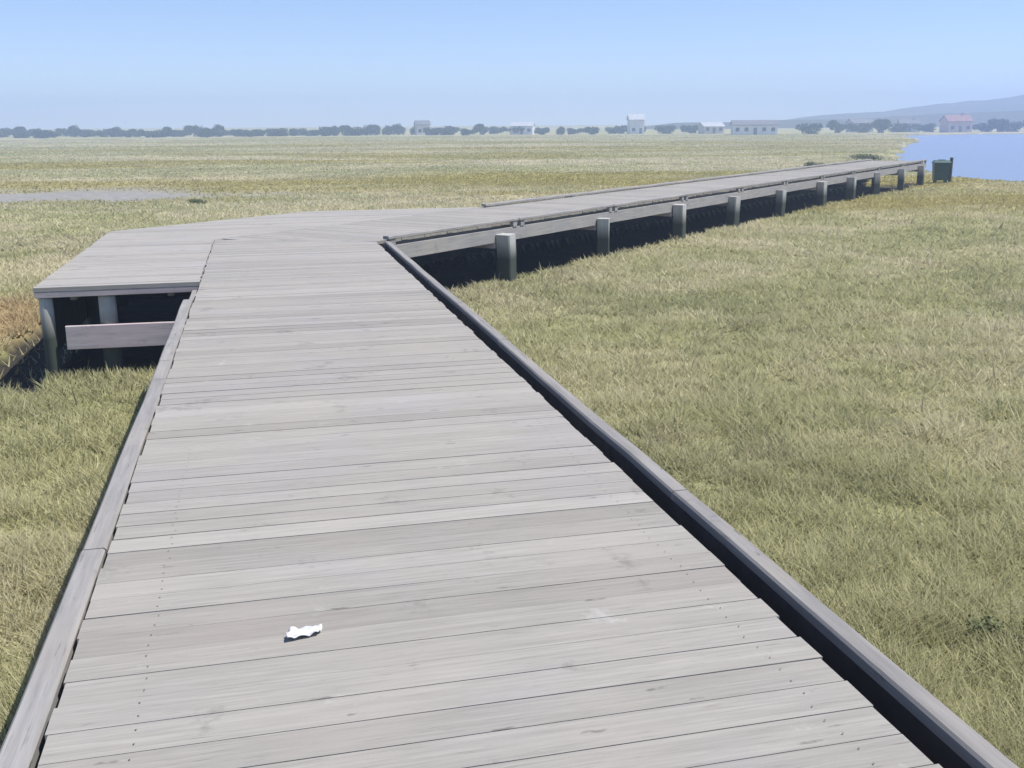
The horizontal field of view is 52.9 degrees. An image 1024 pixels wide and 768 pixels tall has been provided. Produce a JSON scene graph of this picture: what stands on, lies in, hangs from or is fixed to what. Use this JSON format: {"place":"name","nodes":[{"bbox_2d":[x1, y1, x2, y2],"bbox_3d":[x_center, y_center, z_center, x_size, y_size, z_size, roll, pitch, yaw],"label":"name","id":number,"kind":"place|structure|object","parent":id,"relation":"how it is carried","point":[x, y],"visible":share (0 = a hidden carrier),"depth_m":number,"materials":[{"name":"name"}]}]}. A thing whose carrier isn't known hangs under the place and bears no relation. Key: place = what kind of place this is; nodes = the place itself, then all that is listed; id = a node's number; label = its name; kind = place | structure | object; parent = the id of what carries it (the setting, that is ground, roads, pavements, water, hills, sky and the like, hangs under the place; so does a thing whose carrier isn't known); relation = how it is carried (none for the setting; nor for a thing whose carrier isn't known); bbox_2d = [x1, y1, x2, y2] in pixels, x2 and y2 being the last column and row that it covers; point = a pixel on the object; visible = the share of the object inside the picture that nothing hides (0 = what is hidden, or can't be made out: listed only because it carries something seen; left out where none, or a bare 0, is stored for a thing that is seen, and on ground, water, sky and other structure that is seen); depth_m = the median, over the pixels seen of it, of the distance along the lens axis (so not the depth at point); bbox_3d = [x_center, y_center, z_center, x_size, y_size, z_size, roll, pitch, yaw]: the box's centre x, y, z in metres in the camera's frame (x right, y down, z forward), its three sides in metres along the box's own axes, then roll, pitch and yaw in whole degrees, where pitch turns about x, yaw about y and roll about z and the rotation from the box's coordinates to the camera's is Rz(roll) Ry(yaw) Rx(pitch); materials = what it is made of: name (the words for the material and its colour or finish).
{"place":"outdoors","nodes":[
{"label":"outdoors","id":0,"kind":"place"},
{"bbox_2d":[414,120,430,134],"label":"house","id":1,"kind":"structure","parent":0,"point":[420,125],"depth_m":300.93,"materials":[{"name":"white paint"}]},
{"bbox_2d":[0,125,1023,767],"bbox_3d":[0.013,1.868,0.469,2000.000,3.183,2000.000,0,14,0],"label":"ground","id":2,"kind":"structure","parent":0,"point":[466,271],"depth_m":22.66,"materials":[{"name":"green plant"}]},
{"bbox_2d":[0,127,10,136],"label":"tree","id":3,"kind":"object","parent":2,"relation":"on","point":[5,131],"visible":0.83,"depth_m":307.95,"materials":[{"name":"green plant"}]},
{"bbox_2d":[12,126,26,131],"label":"tree","id":4,"kind":"object","parent":2,"relation":"on","point":[19,128],"visible":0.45,"depth_m":315.33,"materials":[{"name":"green plant"}]},
{"bbox_2d":[11,130,29,137],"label":"tree","id":5,"kind":"object","parent":2,"relation":"on","point":[19,134],"visible":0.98,"depth_m":291.75,"materials":[{"name":"green plant"}]},
{"bbox_2d":[26,128,36,135],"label":"tree","id":6,"kind":"object","parent":2,"relation":"on","point":[30,133],"visible":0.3,"depth_m":318.46,"materials":[{"name":"green plant"}]},
{"bbox_2d":[32,128,44,137],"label":"tree","id":7,"kind":"object","parent":2,"relation":"on","point":[38,132],"visible":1,"depth_m":281.98,"materials":[{"name":"green plant"}]},
{"bbox_2d":[37,129,61,137],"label":"tree","id":8,"kind":"object","parent":2,"relation":"on","point":[49,133],"visible":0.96,"depth_m":282.63,"materials":[{"name":"green plant"}]},
{"bbox_2d":[55,128,68,135],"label":"tree","id":9,"kind":"object","parent":2,"relation":"on","point":[64,131],"visible":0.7,"depth_m":315.66,"materials":[{"name":"green plant"}]},
{"bbox_2d":[68,125,80,136],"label":"tree","id":10,"kind":"object","parent":2,"relation":"on","point":[72,128],"visible":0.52,"depth_m":303.41,"materials":[{"name":"green plant"}]},
{"bbox_2d":[71,129,91,136],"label":"tree","id":11,"kind":"object","parent":2,"relation":"on","point":[83,133],"visible":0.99,"depth_m":298.38,"materials":[{"name":"green plant"}]},
{"bbox_2d":[90,131,108,136],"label":"tree","id":12,"kind":"object","parent":2,"relation":"on","point":[102,133],"visible":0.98,"depth_m":300.54,"materials":[{"name":"green plant"}]},
{"bbox_2d":[103,127,122,136],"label":"tree","id":13,"kind":"object","parent":2,"relation":"on","point":[114,132],"visible":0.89,"depth_m":304.99,"materials":[{"name":"green plant"}]},
{"bbox_2d":[120,130,135,136],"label":"tree","id":14,"kind":"object","parent":2,"relation":"on","point":[129,133],"visible":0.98,"depth_m":295.87,"materials":[{"name":"green plant"}]},
{"bbox_2d":[127,128,143,136],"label":"tree","id":15,"kind":"object","parent":2,"relation":"on","point":[136,132],"visible":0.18,"depth_m":304.19,"materials":[{"name":"green plant"}]},
{"bbox_2d":[136,130,152,137],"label":"tree","id":16,"kind":"object","parent":2,"relation":"on","point":[144,133],"visible":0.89,"depth_m":283.88,"materials":[{"name":"green plant"}]},
{"bbox_2d":[148,130,163,137],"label":"tree","id":17,"kind":"object","parent":2,"relation":"on","point":[155,134],"visible":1,"depth_m":282.53,"materials":[{"name":"green plant"}]},
{"bbox_2d":[156,126,172,136],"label":"tree","id":18,"kind":"object","parent":2,"relation":"on","point":[165,130],"visible":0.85,"depth_m":288.36,"materials":[{"name":"green plant"}]},
{"bbox_2d":[170,131,186,136],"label":"tree","id":19,"kind":"object","parent":2,"relation":"on","point":[173,133],"visible":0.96,"depth_m":300.58,"materials":[{"name":"green plant"}]},
{"bbox_2d":[173,129,192,136],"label":"tree","id":20,"kind":"object","parent":2,"relation":"on","point":[189,133],"visible":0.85,"depth_m":301.70,"materials":[{"name":"green plant"}]},
{"bbox_2d":[183,125,201,136],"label":"tree","id":21,"kind":"object","parent":2,"relation":"on","point":[195,129],"visible":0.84,"depth_m":303.94,"materials":[{"name":"green plant"}]},
{"bbox_2d":[187,198,206,203],"bbox_3d":[-11.002,-6.293,36.038,0.890,0.393,0.426,7,16,26],"label":"marsh shrub","id":22,"kind":"object","parent":2,"relation":"on","point":[199,201],"visible":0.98,"depth_m":35.97,"materials":[{"name":"green plant"}]},
{"bbox_2d":[198,127,210,136],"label":"tree","id":23,"kind":"object","parent":2,"relation":"on","point":[205,131],"visible":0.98,"depth_m":278.54,"materials":[{"name":"green plant"}]},
{"bbox_2d":[199,128,223,136],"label":"tree","id":24,"kind":"object","parent":2,"relation":"on","point":[215,131],"visible":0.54,"depth_m":285.23,"materials":[{"name":"green plant"}]},
{"bbox_2d":[212,123,224,136],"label":"tree","id":25,"kind":"object","parent":2,"relation":"on","point":[218,127],"visible":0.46,"depth_m":288.88,"materials":[{"name":"green plant"}]},
{"bbox_2d":[226,130,242,136],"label":"tree","id":26,"kind":"object","parent":2,"relation":"on","point":[235,133],"visible":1,"depth_m":291.23,"materials":[{"name":"green plant"}]},
{"bbox_2d":[235,129,249,136],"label":"tree","id":27,"kind":"object","parent":2,"relation":"on","point":[243,133],"visible":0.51,"depth_m":293.94,"materials":[{"name":"green plant"}]},
{"bbox_2d":[246,132,260,136],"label":"tree","id":28,"kind":"object","parent":2,"relation":"on","point":[249,134],"visible":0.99,"depth_m":281.14,"materials":[{"name":"green plant"}]},
{"bbox_2d":[32,207,479,375],"bbox_3d":[-4.309,-1.747,16.819,4.594,1.452,11.695,3,15,15],"label":"landing","id":29,"kind":"object","parent":2,"relation":"on","point":[95,282],"visible":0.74,"depth_m":12.57,"materials":[{"name":"grey wood"}]},
{"bbox_2d":[254,129,264,135],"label":"tree","id":30,"kind":"object","parent":2,"relation":"on","point":[261,132],"visible":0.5,"depth_m":303.09,"materials":[{"name":"green plant"}]},
{"bbox_2d":[263,128,279,135],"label":"tree","id":31,"kind":"object","parent":2,"relation":"on","point":[269,133],"visible":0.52,"depth_m":296.19,"materials":[{"name":"green plant"}]},
{"bbox_2d":[270,128,289,135],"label":"tree","id":32,"kind":"object","parent":2,"relation":"on","point":[281,131],"visible":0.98,"depth_m":291.93,"materials":[{"name":"green plant"}]},
{"bbox_2d":[289,128,297,135],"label":"tree","id":33,"kind":"object","parent":2,"relation":"on","point":[293,132],"visible":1,"depth_m":298.65,"materials":[{"name":"green plant"}]},
{"bbox_2d":[288,128,306,135],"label":"tree","id":34,"kind":"object","parent":2,"relation":"on","point":[299,130],"visible":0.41,"depth_m":316.13,"materials":[{"name":"green plant"}]},
{"bbox_2d":[300,130,315,135],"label":"tree","id":35,"kind":"object","parent":2,"relation":"on","point":[308,132],"visible":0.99,"depth_m":295.59,"materials":[{"name":"green plant"}]},
{"bbox_2d":[312,130,319,135],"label":"tree","id":36,"kind":"object","parent":2,"relation":"on","point":[316,132],"visible":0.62,"depth_m":297.12,"materials":[{"name":"green plant"}]},
{"bbox_2d":[318,126,339,135],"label":"tree","id":37,"kind":"object","parent":2,"relation":"on","point":[326,131],"visible":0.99,"depth_m":288.05,"materials":[{"name":"green plant"}]},
{"bbox_2d":[331,125,339,135],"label":"tree","id":38,"kind":"object","parent":2,"relation":"on","point":[334,134],"visible":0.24,"depth_m":297.97,"materials":[{"name":"green plant"}]},
{"bbox_2d":[341,126,363,135],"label":"tree","id":39,"kind":"object","parent":2,"relation":"on","point":[348,131],"visible":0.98,"depth_m":290.83,"materials":[{"name":"green plant"}]},
{"bbox_2d":[360,124,380,134],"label":"tree","id":40,"kind":"object","parent":2,"relation":"on","point":[370,128],"visible":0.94,"depth_m":305.99,"materials":[{"name":"green plant"}]},
{"bbox_2d":[381,125,392,134],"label":"tree","id":41,"kind":"object","parent":2,"relation":"on","point":[386,130],"visible":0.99,"depth_m":304.56,"materials":[{"name":"green plant"}]},
{"bbox_2d":[391,123,405,134],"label":"tree","id":42,"kind":"object","parent":2,"relation":"on","point":[398,129],"visible":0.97,"depth_m":315.63,"materials":[{"name":"green plant"}]},
{"bbox_2d":[409,125,414,134],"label":"tree","id":43,"kind":"object","parent":2,"relation":"on","point":[412,130],"visible":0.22,"depth_m":306.50,"materials":[{"name":"green plant"}]},
{"bbox_2d":[421,127,441,134],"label":"tree","id":44,"kind":"object","parent":2,"relation":"on","point":[433,131],"visible":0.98,"depth_m":290.63,"materials":[{"name":"green plant"}]},
{"bbox_2d":[438,127,455,134],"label":"tree","id":45,"kind":"object","parent":2,"relation":"on","point":[448,131],"visible":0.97,"depth_m":291.55,"materials":[{"name":"green plant"}]},
{"bbox_2d":[444,126,459,134],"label":"tree","id":46,"kind":"object","parent":2,"relation":"on","point":[457,129],"visible":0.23,"depth_m":308.54,"materials":[{"name":"green plant"}]},
{"bbox_2d":[460,128,478,134],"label":"tree","id":47,"kind":"object","parent":2,"relation":"on","point":[463,131],"visible":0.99,"depth_m":278.10,"materials":[{"name":"green plant"}]},
{"bbox_2d":[472,123,489,134],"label":"tree","id":48,"kind":"object","parent":2,"relation":"on","point":[482,128],"visible":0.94,"depth_m":297.68,"materials":[{"name":"green plant"}]},
{"bbox_2d":[488,126,507,133],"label":"tree","id":49,"kind":"object","parent":2,"relation":"on","point":[494,130],"visible":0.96,"depth_m":317.28,"materials":[{"name":"green plant"}]},
{"bbox_2d":[0,240,1018,767],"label":"boardwalk","id":50,"kind":"structure","parent":2,"relation":"on","point":[458,530],"depth_m":3.80,"materials":[{"name":"grey wood"}]},
{"bbox_2d":[286,624,321,637],"bbox_3d":[-0.694,0.826,3.444,0.125,0.018,0.070,-5,15,-19],"label":"paper scrap","id":51,"kind":"object","parent":50,"relation":"on","point":[293,632],"visible":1,"depth_m":3.44,"materials":[{"name":"white paper"}]},
{"bbox_2d":[507,127,524,132],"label":"tree","id":52,"kind":"object","parent":2,"relation":"on","point":[516,130],"visible":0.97,"depth_m":294.47,"materials":[{"name":"green plant"}]},
{"bbox_2d":[510,122,534,134],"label":"house","id":53,"kind":"structure","parent":2,"relation":"on","point":[529,128],"depth_m":294.86,"materials":[{"name":"white paint"}]},
{"bbox_2d":[534,127,549,134],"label":"tree","id":54,"kind":"object","parent":2,"relation":"on","point":[540,131],"visible":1,"depth_m":287.91,"materials":[{"name":"green plant"}]},
{"bbox_2d":[556,126,565,134],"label":"tree","id":55,"kind":"object","parent":2,"relation":"on","point":[561,131],"visible":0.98,"depth_m":282.82,"materials":[{"name":"green plant"}]},
{"bbox_2d":[566,128,581,133],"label":"tree","id":56,"kind":"object","parent":2,"relation":"on","point":[572,131],"visible":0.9,"depth_m":292.16,"materials":[{"name":"green plant"}]},
{"bbox_2d":[223,159,926,280],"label":"boardwalk","id":57,"kind":"structure","parent":2,"relation":"on","point":[503,231],"depth_m":21.83,"materials":[{"name":"grey wood"}]},
{"bbox_2d":[580,126,599,134],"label":"tree","id":58,"kind":"object","parent":2,"relation":"on","point":[590,130],"visible":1,"depth_m":282.68,"materials":[{"name":"green plant"}]},
{"bbox_2d":[605,127,621,133],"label":"tree","id":59,"kind":"object","parent":2,"relation":"on","point":[614,130],"visible":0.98,"depth_m":301.04,"materials":[{"name":"green plant"}]},
{"bbox_2d":[613,125,626,133],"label":"tree","id":60,"kind":"object","parent":2,"relation":"on","point":[624,129],"visible":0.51,"depth_m":308.41,"materials":[{"name":"green plant"}]},
{"bbox_2d":[654,125,675,133],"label":"tree","id":61,"kind":"object","parent":2,"relation":"on","point":[664,129],"visible":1,"depth_m":289.64,"materials":[{"name":"green plant"}]},
{"bbox_2d":[680,124,697,132],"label":"tree","id":62,"kind":"object","parent":2,"relation":"on","point":[690,129],"visible":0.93,"depth_m":294.58,"materials":[{"name":"green plant"}]},
{"bbox_2d":[730,120,778,134],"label":"house","id":63,"kind":"structure","parent":2,"relation":"on","point":[749,127],"depth_m":251.86,"materials":[{"name":"white paint"}]},
{"bbox_2d":[795,123,822,133],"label":"tree","id":64,"kind":"object","parent":2,"relation":"on","point":[813,128],"visible":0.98,"depth_m":258.40,"materials":[{"name":"green plant"}]},
{"bbox_2d":[803,161,823,166],"bbox_3d":[18.404,-13.260,62.582,1.372,0.537,0.963,0,14,0],"label":"marsh shrub","id":65,"kind":"object","parent":2,"relation":"on","point":[810,163],"visible":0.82,"depth_m":62.49,"materials":[{"name":"green plant"}]},
{"bbox_2d":[825,120,846,132],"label":"tree","id":66,"kind":"object","parent":2,"relation":"on","point":[835,125],"visible":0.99,"depth_m":276.38,"materials":[{"name":"green plant"}]},
{"bbox_2d":[847,123,871,132],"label":"tree","id":67,"kind":"object","parent":2,"relation":"on","point":[862,128],"visible":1,"depth_m":280.56,"materials":[{"name":"green plant"}]},
{"bbox_2d":[849,154,883,160],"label":"marsh shrub","id":68,"kind":"object","parent":2,"relation":"on","point":[864,156],"visible":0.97,"depth_m":72.10,"materials":[{"name":"green plant"}]},
{"bbox_2d":[871,118,891,132],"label":"tree","id":69,"kind":"object","parent":2,"relation":"on","point":[880,125],"visible":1,"depth_m":274.71,"materials":[{"name":"green plant"}]},
{"bbox_2d":[887,123,910,131],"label":"tree","id":70,"kind":"object","parent":2,"relation":"on","point":[901,127],"visible":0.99,"depth_m":286.90,"materials":[{"name":"green plant"}]},
{"bbox_2d":[897,117,921,131],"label":"house","id":71,"kind":"structure","parent":2,"relation":"on","point":[911,122],"depth_m":291.20,"materials":[{"name":"white paint"}]},
{"bbox_2d":[910,123,936,131],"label":"tree","id":72,"kind":"object","parent":2,"relation":"on","point":[926,128],"visible":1,"depth_m":282.17,"materials":[{"name":"green plant"}]},
{"bbox_2d":[932,160,951,182],"bbox_3d":[19.021,-9.371,45.708,0.736,1.153,0.672,3,14,13],"label":"litter bin","id":73,"kind":"object","parent":2,"relation":"on","point":[940,169],"visible":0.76,"depth_m":45.42,"materials":[{"name":"green paint"}]},
{"bbox_2d":[948,157,952,181],"bbox_3d":[19.523,-9.150,45.917,0.168,1.860,0.162,0,14,0],"label":"mooring post","id":74,"kind":"object","parent":2,"relation":"on","point":[950,172],"visible":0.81,"depth_m":45.78,"materials":[{"name":"grey wood"}]},
{"bbox_2d":[972,123,992,131],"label":"tree","id":75,"kind":"object","parent":2,"relation":"on","point":[982,127],"visible":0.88,"depth_m":278.20,"materials":[{"name":"green plant"}]},
{"bbox_2d":[960,614,1023,648],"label":"marsh shrub","id":76,"kind":"object","parent":2,"relation":"on","point":[977,625],"visible":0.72,"depth_m":5.21,"materials":[{"name":"green plant"}]},
{"bbox_2d":[987,118,1011,131],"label":"tree","id":77,"kind":"object","parent":2,"relation":"on","point":[1000,125],"visible":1,"depth_m":273.68,"materials":[{"name":"green plant"}]},
{"bbox_2d":[1003,121,1023,131],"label":"tree","id":78,"kind":"object","parent":2,"relation":"on","point":[1013,127],"visible":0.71,"depth_m":279.91,"materials":[{"name":"green plant"}]},
{"bbox_2d":[0,0,1023,128],"label":"sky","id":79,"kind":"structure","parent":0,"point":[85,64],"materials":[{"name":"blue"}]},
{"bbox_2d":[626,114,645,133],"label":"house","id":80,"kind":"structure","parent":0,"point":[635,123],"depth_m":289.25,"materials":[{"name":"white paint"}]},
{"bbox_2d":[697,122,725,133],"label":"house","id":81,"kind":"structure","parent":0,"point":[710,127],"depth_m":285.38,"materials":[{"name":"white paint"}]},
{"bbox_2d":[645,111,1023,128],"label":"foothills","id":82,"kind":"structure","parent":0,"point":[985,117],"depth_m":421.52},
{"bbox_2d":[845,119,872,131],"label":"house","id":83,"kind":"structure","parent":0,"point":[858,121],"depth_m":299.21,"materials":[{"name":"white paint"}]},
{"bbox_2d":[787,94,1023,119],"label":"hills","id":84,"kind":"structure","parent":0,"point":[1014,103],"depth_m":607.06,"materials":[{"name":"blue"}]},
{"bbox_2d":[938,113,973,131],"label":"house","id":85,"kind":"structure","parent":0,"point":[962,122],"depth_m":273.56,"materials":[{"name":"grey paint"}]},
{"bbox_2d":[895,134,1023,181],"bbox_3d":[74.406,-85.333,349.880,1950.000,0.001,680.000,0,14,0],"label":"water","id":86,"kind":"structure","parent":0,"point":[991,156],"depth_m":100.01,"materials":[{"name":"blue liquid"}]}
]}

